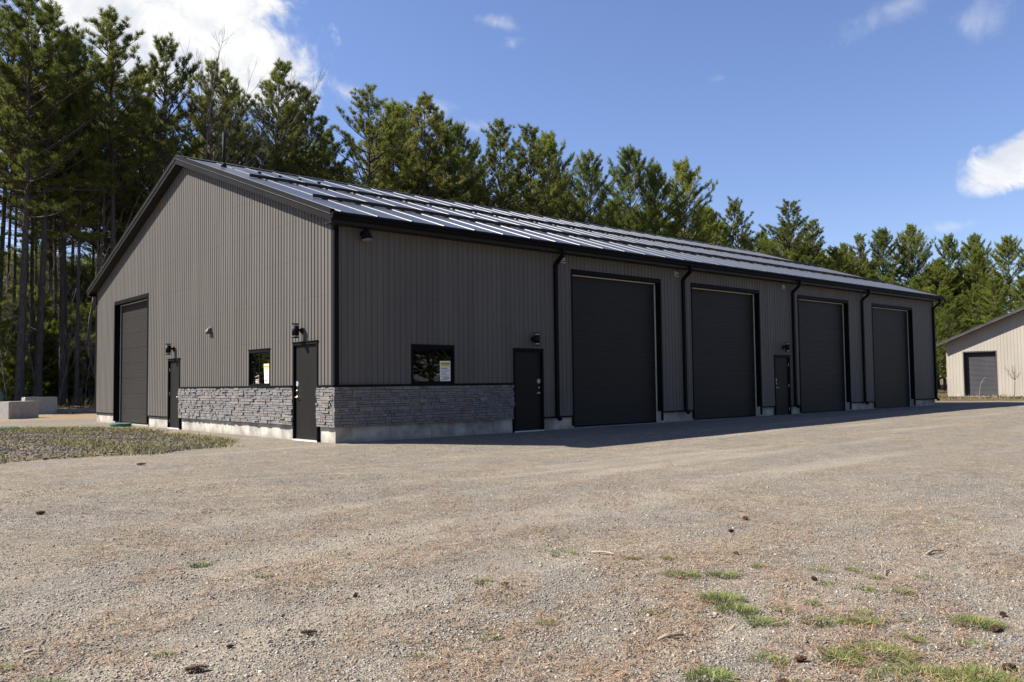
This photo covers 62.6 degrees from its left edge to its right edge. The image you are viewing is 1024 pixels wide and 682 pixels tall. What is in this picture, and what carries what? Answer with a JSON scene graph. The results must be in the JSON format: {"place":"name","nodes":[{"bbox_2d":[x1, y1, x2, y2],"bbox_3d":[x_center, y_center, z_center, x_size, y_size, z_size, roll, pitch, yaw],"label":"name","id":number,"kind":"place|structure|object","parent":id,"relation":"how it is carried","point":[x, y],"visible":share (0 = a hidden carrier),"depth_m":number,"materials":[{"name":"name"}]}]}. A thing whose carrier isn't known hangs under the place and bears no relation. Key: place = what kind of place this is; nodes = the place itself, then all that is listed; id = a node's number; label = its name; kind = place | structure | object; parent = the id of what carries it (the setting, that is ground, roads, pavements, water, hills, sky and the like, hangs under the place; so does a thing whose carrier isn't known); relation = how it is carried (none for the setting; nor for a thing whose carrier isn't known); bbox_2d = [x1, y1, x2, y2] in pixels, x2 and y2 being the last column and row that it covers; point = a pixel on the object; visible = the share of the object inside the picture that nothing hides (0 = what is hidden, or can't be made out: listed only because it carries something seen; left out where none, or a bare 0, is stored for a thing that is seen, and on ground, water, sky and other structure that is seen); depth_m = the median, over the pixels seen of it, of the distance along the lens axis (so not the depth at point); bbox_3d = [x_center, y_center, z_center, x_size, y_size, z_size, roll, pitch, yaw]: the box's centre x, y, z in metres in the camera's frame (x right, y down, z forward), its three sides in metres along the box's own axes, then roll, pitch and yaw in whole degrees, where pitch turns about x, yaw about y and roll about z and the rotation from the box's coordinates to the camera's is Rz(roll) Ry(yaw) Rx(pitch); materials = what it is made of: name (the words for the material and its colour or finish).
{"place":"outdoors","nodes":[
{"label":"outdoors","id":0,"kind":"place"},
{"bbox_2d":[0,425,243,463],"bbox_3d":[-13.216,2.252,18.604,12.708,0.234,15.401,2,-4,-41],"label":"gravel bed","id":1,"kind":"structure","parent":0,"point":[86,442],"depth_m":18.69,"materials":[{"name":"gravel"}]},
{"bbox_2d":[0,379,1023,681],"bbox_3d":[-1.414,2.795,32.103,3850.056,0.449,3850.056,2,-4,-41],"label":"ground","id":2,"kind":"structure","parent":0,"point":[960,435],"depth_m":7.57,"materials":[{"name":"gravel"}]},
{"bbox_2d":[0,214,17,363],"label":"white pine","id":3,"kind":"object","parent":2,"relation":"on","point":[3,252],"visible":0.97,"depth_m":46.53,"materials":[{"name":"green plant"}]},
{"bbox_2d":[0,401,38,418],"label":"concrete block","id":4,"kind":"object","parent":2,"relation":"on","point":[17,409],"depth_m":36.09,"materials":[{"name":"concrete"}]},
{"bbox_2d":[0,60,40,350],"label":"red pine","id":5,"kind":"object","parent":2,"relation":"on","point":[8,255],"depth_m":55.36,"materials":[{"name":"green plant"}]},
{"bbox_2d":[0,332,44,399],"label":"young pine","id":6,"kind":"object","parent":2,"relation":"on","point":[11,390],"visible":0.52,"depth_m":49.42,"materials":[{"name":"green plant"}]},
{"bbox_2d":[0,302,44,401],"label":"young pine","id":7,"kind":"object","parent":2,"relation":"on","point":[3,352],"visible":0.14,"depth_m":51.77,"materials":[{"name":"green plant"}]},
{"bbox_2d":[0,68,48,400],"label":"red pine","id":8,"kind":"object","parent":2,"relation":"on","point":[14,261],"visible":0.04,"depth_m":52.03,"materials":[{"name":"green plant"}]},
{"bbox_2d":[0,192,57,313],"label":"red pine","id":9,"kind":"object","parent":2,"relation":"on","point":[36,242],"visible":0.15,"depth_m":56.68,"materials":[{"name":"green plant"}]},
{"bbox_2d":[1,276,56,377],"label":"bare shrub","id":10,"kind":"object","parent":2,"relation":"on","point":[27,346],"visible":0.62,"depth_m":48.83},
{"bbox_2d":[0,7,61,359],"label":"red pine","id":11,"kind":"object","parent":2,"relation":"on","point":[10,161],"visible":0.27,"depth_m":48.18,"materials":[{"name":"green plant"}]},
{"bbox_2d":[10,325,58,395],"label":"young pine","id":12,"kind":"object","parent":2,"relation":"on","point":[48,387],"visible":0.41,"depth_m":51.72,"materials":[{"name":"green plant"}]},
{"bbox_2d":[0,285,74,395],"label":"young pine","id":13,"kind":"object","parent":2,"relation":"on","point":[46,323],"visible":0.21,"depth_m":53.06,"materials":[{"name":"green plant"}]},
{"bbox_2d":[21,397,56,413],"bbox_3d":[-23.566,3.232,41.985,1.450,0.890,0.720,2,-4,-44],"label":"concrete block","id":14,"kind":"object","parent":2,"relation":"on","point":[47,405],"depth_m":41.87,"materials":[{"name":"concrete"}]},
{"bbox_2d":[0,59,81,396],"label":"red pine","id":15,"kind":"object","parent":2,"relation":"on","point":[31,315],"visible":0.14,"depth_m":50.75,"materials":[{"name":"green plant"}]},
{"bbox_2d":[11,206,83,292],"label":"red pine","id":16,"kind":"object","parent":2,"relation":"on","point":[20,235],"visible":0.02,"depth_m":58.74,"materials":[{"name":"green plant"}]},
{"bbox_2d":[2,393,94,408],"bbox_3d":[-25.654,3.628,52.217,21.095,1.046,13.003,2,-4,-41],"label":"forest brush","id":17,"kind":"object","parent":2,"relation":"on","point":[92,402],"visible":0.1,"depth_m":48.44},
{"bbox_2d":[28,221,89,358],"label":"bare tree","id":18,"kind":"object","parent":2,"relation":"on","point":[50,280],"visible":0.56,"depth_m":53.29,"materials":[{"name":"plant"}]},
{"bbox_2d":[25,317,93,398],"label":"young pine","id":19,"kind":"object","parent":2,"relation":"on","point":[54,336],"visible":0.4,"depth_m":52.20,"materials":[{"name":"green plant"}]},
{"bbox_2d":[0,0,120,400],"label":"red pine","id":20,"kind":"object","parent":2,"relation":"on","point":[18,46],"visible":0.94,"depth_m":46.16,"materials":[{"name":"green plant"}]},
{"bbox_2d":[0,0,124,396],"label":"red pine","id":21,"kind":"object","parent":2,"relation":"on","point":[39,329],"visible":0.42,"depth_m":48.05,"materials":[{"name":"green plant"}]},
{"bbox_2d":[34,138,94,404],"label":"red pine","id":22,"kind":"object","parent":2,"relation":"on","point":[55,277],"visible":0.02,"depth_m":53.51,"materials":[{"name":"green plant"}]},
{"bbox_2d":[16,74,114,403],"bbox_3d":[-27.371,-6.294,51.499,5.402,20.889,5.681,0,-3,-5],"label":"red pine","id":23,"kind":"object","parent":2,"relation":"on","point":[50,233],"visible":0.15,"depth_m":51.49,"materials":[{"name":"green plant"}]},
{"bbox_2d":[51,314,84,405],"bbox_3d":[-25.874,1.061,49.081,3.000,5.657,1.636,-3,-4,34],"label":"bare shrub","id":24,"kind":"object","parent":2,"relation":"on","point":[69,341],"visible":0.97,"depth_m":49.24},
{"bbox_2d":[43,262,95,399],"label":"young pine","id":25,"kind":"object","parent":2,"relation":"on","point":[90,271],"visible":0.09,"depth_m":57.56,"materials":[{"name":"green plant"}]},
{"bbox_2d":[18,21,123,405],"bbox_3d":[-26.618,-7.602,50.392,6.461,23.430,6.704,0,-3,-20],"label":"red pine","id":26,"kind":"object","parent":2,"relation":"on","point":[62,316],"visible":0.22,"depth_m":50.01,"materials":[{"name":"green plant"}]},
{"bbox_2d":[30,62,114,404],"bbox_3d":[-25.608,-6.418,49.703,4.140,20.899,4.085,0,-3,-4],"label":"red pine","id":27,"kind":"object","parent":2,"relation":"on","point":[76,231],"visible":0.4,"depth_m":49.34,"materials":[{"name":"green plant"}]},
{"bbox_2d":[39,97,115,400],"bbox_3d":[-29.799,-7.407,57.064,6.417,23.842,5.775,-1,-3,4],"label":"red pine","id":28,"kind":"object","parent":2,"relation":"on","point":[72,263],"visible":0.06,"depth_m":56.93,"materials":[{"name":"green plant"}]},
{"bbox_2d":[68,332,95,402],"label":"young pine","id":29,"kind":"object","parent":2,"relation":"on","point":[89,390],"visible":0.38,"depth_m":52.42,"materials":[{"name":"green plant"}]},
{"bbox_2d":[71,302,95,403],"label":"young pine","id":30,"kind":"object","parent":2,"relation":"on","point":[85,315],"visible":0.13,"depth_m":54.37,"materials":[{"name":"green plant"}]},
{"bbox_2d":[61,63,143,331],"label":"red pine","id":31,"kind":"object","parent":2,"relation":"on","point":[120,232],"visible":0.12,"depth_m":55.16,"materials":[{"name":"green plant"}]},
{"bbox_2d":[43,4,191,345],"bbox_3d":[-24.093,-8.121,51.209,8.675,24.478,7.440,-2,-3,22],"label":"red pine","id":32,"kind":"object","parent":2,"relation":"on","point":[110,33],"visible":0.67,"depth_m":50.98,"materials":[{"name":"green plant"}]},
{"bbox_2d":[16,65,222,399],"bbox_3d":[-25.058,-6.780,53.557,11.519,21.907,5.713,1,-4,-35],"label":"bare tree","id":33,"kind":"object","parent":2,"relation":"on","point":[104,228],"visible":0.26,"depth_m":52.48,"materials":[{"name":"plant"}]},
{"bbox_2d":[92,125,154,256],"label":"red pine","id":34,"kind":"object","parent":2,"relation":"on","point":[142,176],"visible":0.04,"depth_m":57.43,"materials":[{"name":"green plant"}]},
{"bbox_2d":[91,64,187,230],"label":"red pine","id":35,"kind":"object","parent":2,"relation":"on","point":[133,200],"visible":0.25,"depth_m":54.40,"materials":[{"name":"green plant"}]},
{"bbox_2d":[105,32,228,213],"bbox_3d":[-21.870,-7.864,53.829,7.556,24.163,7.186,-1,-3,-3],"label":"red pine","id":36,"kind":"object","parent":2,"relation":"on","point":[165,49],"visible":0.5,"depth_m":53.55,"materials":[{"name":"green plant"}]},
{"bbox_2d":[167,56,258,166],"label":"red pine","id":37,"kind":"object","parent":2,"relation":"on","point":[193,101],"visible":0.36,"depth_m":56.14,"materials":[{"name":"green plant"}]},
{"bbox_2d":[181,72,274,166],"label":"red pine","id":38,"kind":"object","parent":2,"relation":"on","point":[227,81],"visible":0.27,"depth_m":59.14,"materials":[{"name":"green plant"}]},
{"bbox_2d":[134,25,325,198],"bbox_3d":[-19.140,-8.258,55.869,13.129,24.969,6.512,0,-3,-19],"label":"bare tree","id":39,"kind":"object","parent":2,"relation":"on","point":[210,126],"visible":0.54,"depth_m":55.34,"materials":[{"name":"plant"}]},
{"bbox_2d":[225,57,322,177],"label":"red pine","id":40,"kind":"object","parent":2,"relation":"on","point":[276,87],"visible":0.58,"depth_m":57.88,"materials":[{"name":"green plant"}]},
{"bbox_2d":[254,95,337,176],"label":"white pine","id":41,"kind":"object","parent":2,"relation":"on","point":[280,135],"visible":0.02,"depth_m":63.04,"materials":[{"name":"green plant"}]},
{"bbox_2d":[266,85,347,182],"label":"red pine","id":42,"kind":"object","parent":2,"relation":"on","point":[312,167],"visible":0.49,"depth_m":59.82,"materials":[{"name":"green plant"}]},
{"bbox_2d":[307,127,348,181],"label":"red pine","id":43,"kind":"object","parent":2,"relation":"on","point":[332,139],"visible":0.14,"depth_m":64.50,"materials":[{"name":"green plant"}]},
{"bbox_2d":[314,83,420,193],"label":"red pine","id":44,"kind":"object","parent":2,"relation":"on","point":[382,143],"visible":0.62,"depth_m":62.89,"materials":[{"name":"green plant"}]},
{"bbox_2d":[348,97,428,195],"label":"white pine","id":45,"kind":"object","parent":2,"relation":"on","point":[394,109],"visible":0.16,"depth_m":67.83,"materials":[{"name":"green plant"}]},
{"bbox_2d":[364,101,443,198],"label":"white pine","id":46,"kind":"object","parent":2,"relation":"on","point":[405,112],"visible":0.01,"depth_m":70.48,"materials":[{"name":"green plant"}]},
{"bbox_2d":[377,90,476,201],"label":"red pine","id":47,"kind":"object","parent":2,"relation":"on","point":[426,102],"visible":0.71,"depth_m":66.37,"materials":[{"name":"green plant"}]},
{"bbox_2d":[407,110,469,198],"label":"red pine","id":48,"kind":"object","parent":2,"relation":"on","point":[443,138],"visible":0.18,"depth_m":69.53,"materials":[{"name":"green plant"}]},
{"bbox_2d":[425,116,504,208],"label":"white pine","id":49,"kind":"object","parent":2,"relation":"on","point":[457,131],"visible":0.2,"depth_m":69.53,"materials":[{"name":"green plant"}]},
{"bbox_2d":[458,138,507,205],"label":"red pine","id":50,"kind":"object","parent":2,"relation":"on","point":[473,172],"visible":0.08,"depth_m":74.73,"materials":[{"name":"green plant"}]},
{"bbox_2d":[463,117,544,213],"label":"red pine","id":51,"kind":"object","parent":2,"relation":"on","point":[491,160],"visible":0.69,"depth_m":71.63,"materials":[{"name":"green plant"}]},
{"bbox_2d":[0,458,1023,681],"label":"pine needle litter","id":52,"kind":"object","parent":2,"relation":"on","point":[912,628],"visible":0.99,"depth_m":5.04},
{"bbox_2d":[86,132,944,443],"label":"garage building","id":53,"kind":"structure","parent":2,"relation":"on","point":[238,300],"depth_m":23.64,"materials":[{"name":"grey metal"}]},
{"bbox_2d":[113,293,148,424],"bbox_3d":[-12.967,0.680,28.886,0.276,4.338,3.659,2,-4,-41],"label":"overhead door","id":54,"kind":"structure","parent":53,"relation":"in","point":[130,377],"depth_m":29.33,"materials":[{"name":"metal"}]},
{"bbox_2d":[167,358,183,429],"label":"door","id":55,"kind":"structure","parent":53,"relation":"in","point":[173,422],"depth_m":25.64,"materials":[{"name":"paint"}]},
{"bbox_2d":[248,348,270,385],"bbox_3d":[-6.281,0.679,21.077,0.150,1.120,1.269,2,-4,-41],"label":"window","id":56,"kind":"structure","parent":53,"relation":"in","point":[258,359],"depth_m":21.06,"materials":[{"name":"black glass"}]},
{"bbox_2d":[292,340,319,441],"bbox_3d":[-4.664,1.148,19.206,0.181,2.287,1.238,2,-4,-41],"label":"door","id":57,"kind":"structure","parent":53,"relation":"in","point":[305,353],"depth_m":19.24,"materials":[{"name":"paint"}]},
{"bbox_2d":[410,344,454,383],"bbox_3d":[-1.887,0.559,19.924,1.282,0.940,0.130,2,-4,-41],"label":"window","id":58,"kind":"structure","parent":53,"relation":"in","point":[447,368],"depth_m":20.06,"materials":[{"name":"black metal"}]},
{"bbox_2d":[512,348,544,432],"bbox_3d":[0.401,1.281,21.892,1.081,2.172,0.181,2,-4,-41],"label":"door","id":59,"kind":"structure","parent":53,"relation":"in","point":[528,363],"depth_m":21.89,"materials":[{"name":"paint"}]},
{"bbox_2d":[571,269,663,426],"bbox_3d":[3.009,0.251,24.317,3.853,4.353,0.266,2,-4,-41],"label":"overhead door","id":60,"kind":"structure","parent":53,"relation":"in","point":[616,319],"depth_m":24.40,"materials":[{"name":"metal"}]},
{"bbox_2d":[691,283,762,419],"bbox_3d":[7.031,0.380,27.814,3.843,4.353,0.266,2,-4,-41],"label":"overhead door","id":61,"kind":"structure","parent":53,"relation":"in","point":[727,374],"depth_m":27.95,"materials":[{"name":"metal"}]},
{"bbox_2d":[774,355,791,414],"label":"door","id":62,"kind":"structure","parent":53,"relation":"in","point":[782,376],"depth_m":29.86,"materials":[{"name":"paint"}]},
{"bbox_2d":[797,295,851,412],"bbox_3d":[11.774,0.533,31.937,3.748,4.353,0.266,2,-4,-41],"label":"overhead door","id":63,"kind":"structure","parent":53,"relation":"in","point":[823,323],"depth_m":32.13,"materials":[{"name":"metal"}]},
{"bbox_2d":[871,303,915,408],"bbox_3d":[16.074,0.671,35.676,3.745,4.353,0.266,2,-4,-41],"label":"overhead door","id":64,"kind":"structure","parent":53,"relation":"in","point":[892,326],"depth_m":35.93,"materials":[{"name":"metal"}]},
{"bbox_2d":[492,123,572,216],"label":"red pine","id":65,"kind":"object","parent":2,"relation":"on","point":[538,160],"visible":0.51,"depth_m":74.75,"materials":[{"name":"green plant"}]},
{"bbox_2d":[521,128,581,218],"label":"white pine","id":66,"kind":"object","parent":2,"relation":"on","point":[549,142],"visible":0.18,"depth_m":80.49,"materials":[{"name":"green plant"}]},
{"bbox_2d":[547,171,591,222],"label":"red pine","id":67,"kind":"object","parent":2,"relation":"on","point":[566,178],"visible":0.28,"depth_m":78.14,"materials":[{"name":"green plant"}]},
{"bbox_2d":[549,148,623,226],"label":"white pine","id":68,"kind":"object","parent":2,"relation":"on","point":[585,169],"visible":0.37,"depth_m":78.09,"materials":[{"name":"green plant"}]},
{"bbox_2d":[591,143,667,235],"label":"white pine","id":69,"kind":"object","parent":2,"relation":"on","point":[626,163],"visible":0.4,"depth_m":83.60,"materials":[{"name":"green plant"}]},
{"bbox_2d":[616,160,692,238],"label":"white pine","id":70,"kind":"object","parent":2,"relation":"on","point":[653,178],"visible":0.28,"depth_m":84.68,"materials":[{"name":"green plant"}]},
{"bbox_2d":[658,156,727,246],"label":"white pine","id":71,"kind":"object","parent":2,"relation":"on","point":[682,170],"visible":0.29,"depth_m":87.61,"materials":[{"name":"green plant"}]},
{"bbox_2d":[686,206,737,246],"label":"white pine","id":72,"kind":"object","parent":2,"relation":"on","point":[718,227],"visible":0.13,"depth_m":92.90,"materials":[{"name":"green plant"}]},
{"bbox_2d":[683,664,745,681],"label":"grass tuft","id":73,"kind":"object","parent":2,"relation":"on","point":[704,671],"visible":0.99,"depth_m":3.81,"materials":[{"name":"plant"}]},
{"bbox_2d":[696,589,747,605],"bbox_3d":[1.284,1.567,5.177,0.362,0.051,0.374,2,-4,-41],"label":"grass tuft","id":74,"kind":"object","parent":2,"relation":"on","point":[725,598],"visible":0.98,"depth_m":5.17,"materials":[{"name":"plant"}]},
{"bbox_2d":[714,601,758,615],"bbox_3d":[1.312,1.555,4.922,0.305,0.045,0.297,2,-4,-41],"label":"grass tuft","id":75,"kind":"object","parent":2,"relation":"on","point":[738,606],"visible":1,"depth_m":4.94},
{"bbox_2d":[714,196,764,251],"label":"red pine","id":76,"kind":"object","parent":2,"relation":"on","point":[744,238],"visible":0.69,"depth_m":94.24,"materials":[{"name":"green plant"}]},
{"bbox_2d":[738,613,790,626],"bbox_3d":[1.401,1.546,4.685,0.277,0.037,0.276,0,-3,-13],"label":"grass tuft","id":77,"kind":"object","parent":2,"relation":"on","point":[761,619],"visible":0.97,"depth_m":4.67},
{"bbox_2d":[750,198,827,266],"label":"red pine","id":78,"kind":"object","parent":2,"relation":"on","point":[787,230],"visible":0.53,"depth_m":99.92,"materials":[{"name":"green plant"}]},
{"bbox_2d":[792,219,844,268],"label":"red pine","id":79,"kind":"object","parent":2,"relation":"on","point":[813,230],"visible":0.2,"depth_m":104.39,"materials":[{"name":"green plant"}]},
{"bbox_2d":[799,616,854,627],"bbox_3d":[1.729,1.544,4.657,0.334,0.033,0.224,-1,-3,1],"label":"grass tuft","id":80,"kind":"object","parent":2,"relation":"on","point":[839,620],"visible":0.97,"depth_m":4.66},
{"bbox_2d":[812,648,866,668],"bbox_3d":[1.562,1.507,4.004,0.315,0.039,0.280,2,-4,-41],"label":"grass tuft","id":81,"kind":"object","parent":2,"relation":"on","point":[837,655],"visible":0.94,"depth_m":4.01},
{"bbox_2d":[821,244,860,274],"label":"white pine","id":82,"kind":"object","parent":2,"relation":"on","point":[830,252],"visible":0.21,"depth_m":101.05,"materials":[{"name":"green plant"}]},
{"bbox_2d":[841,232,879,277],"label":"red pine","id":83,"kind":"object","parent":2,"relation":"on","point":[861,248],"visible":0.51,"depth_m":108.94,"materials":[{"name":"green plant"}]},
{"bbox_2d":[848,226,916,285],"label":"white pine","id":84,"kind":"object","parent":2,"relation":"on","point":[880,246],"visible":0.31,"depth_m":108.50,"materials":[{"name":"green plant"}]},
{"bbox_2d":[844,638,927,664],"bbox_3d":[1.798,1.505,4.111,0.415,0.048,0.410,2,-4,-41],"label":"grass tuft","id":85,"kind":"object","parent":2,"relation":"on","point":[872,647],"visible":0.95,"depth_m":4.12,"materials":[{"name":"plant"}]},
{"bbox_2d":[876,223,950,287],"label":"white pine","id":86,"kind":"object","parent":2,"relation":"on","point":[914,243],"visible":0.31,"depth_m":109.26,"materials":[{"name":"green plant"}]},
{"bbox_2d":[860,659,990,681],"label":"grass tuft","id":87,"kind":"object","parent":2,"relation":"on","point":[926,669],"visible":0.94,"depth_m":3.79,"materials":[{"name":"plant"}]},
{"bbox_2d":[935,316,950,387],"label":"white pine","id":88,"kind":"object","parent":2,"relation":"on","point":[941,339],"visible":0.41,"depth_m":72.18,"materials":[{"name":"green plant"}]},
{"bbox_2d":[916,257,972,387],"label":"white pine","id":89,"kind":"object","parent":2,"relation":"on","point":[937,271],"visible":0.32,"depth_m":105.74,"materials":[{"name":"green plant"}]},
{"bbox_2d":[929,233,968,336],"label":"white pine","id":90,"kind":"object","parent":2,"relation":"on","point":[949,246],"visible":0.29,"depth_m":110.45,"materials":[{"name":"green plant"}]},
{"bbox_2d":[933,288,971,390],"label":"white pine","id":91,"kind":"object","parent":2,"relation":"on","point":[944,292],"visible":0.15,"depth_m":85.16,"materials":[{"name":"green plant"}]},
{"bbox_2d":[936,303,977,374],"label":"white pine","id":92,"kind":"object","parent":2,"relation":"on","point":[949,311],"visible":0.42,"depth_m":78.98,"materials":[{"name":"green plant"}]},
{"bbox_2d":[941,612,1008,630],"bbox_3d":[2.541,1.531,4.607,0.350,0.049,0.341,2,-4,-41],"label":"grass tuft","id":93,"kind":"object","parent":2,"relation":"on","point":[964,618],"visible":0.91,"depth_m":4.62,"materials":[{"name":"plant"}]},
{"bbox_2d":[950,246,1006,326],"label":"white pine","id":94,"kind":"object","parent":2,"relation":"on","point":[977,258],"visible":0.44,"depth_m":105.82,"materials":[{"name":"green plant"}]},
{"bbox_2d":[933,661,1023,681],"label":"grass tuft","id":95,"kind":"object","parent":2,"relation":"on","point":[973,668],"visible":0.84,"depth_m":3.76,"materials":[{"name":"plant"}]},
{"bbox_2d":[955,283,1001,331],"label":"white pine","id":96,"kind":"object","parent":2,"relation":"on","point":[968,310],"visible":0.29,"depth_m":97.95,"materials":[{"name":"green plant"}]},
{"bbox_2d":[936,307,1023,396],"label":"beige shed","id":97,"kind":"structure","parent":2,"relation":"on","point":[991,351],"depth_m":56.45,"materials":[{"name":"metal"}]},
{"bbox_2d":[963,350,997,395],"bbox_3d":[31.643,2.215,56.826,0.316,3.080,2.120,2,-4,-41],"label":"roller door","id":98,"kind":"structure","parent":97,"relation":"in","point":[977,365],"depth_m":56.94,"materials":[{"name":"metal"}]},
{"bbox_2d":[957,231,1002,315],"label":"white pine","id":99,"kind":"object","parent":2,"relation":"on","point":[972,238],"visible":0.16,"depth_m":110.08,"materials":[{"name":"green plant"}]},
{"bbox_2d":[961,276,1023,328],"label":"white pine","id":100,"kind":"object","parent":2,"relation":"on","point":[997,293],"visible":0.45,"depth_m":88.85,"materials":[{"name":"green plant"}]},
{"bbox_2d":[977,234,1023,315],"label":"white pine","id":101,"kind":"object","parent":2,"relation":"on","point":[1000,260],"visible":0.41,"depth_m":102.48,"materials":[{"name":"green plant"}]},
{"bbox_2d":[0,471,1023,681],"bbox_3d":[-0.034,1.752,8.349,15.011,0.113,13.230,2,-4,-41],"label":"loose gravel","id":102,"kind":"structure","parent":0,"point":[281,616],"depth_m":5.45,"materials":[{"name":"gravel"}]},
{"bbox_2d":[0,0,1023,378],"label":"sky","id":103,"kind":"structure","parent":0,"point":[869,114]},
{"bbox_2d":[936,394,1023,399],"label":"dry grass","id":104,"kind":"structure","parent":0,"point":[973,396],"depth_m":52.60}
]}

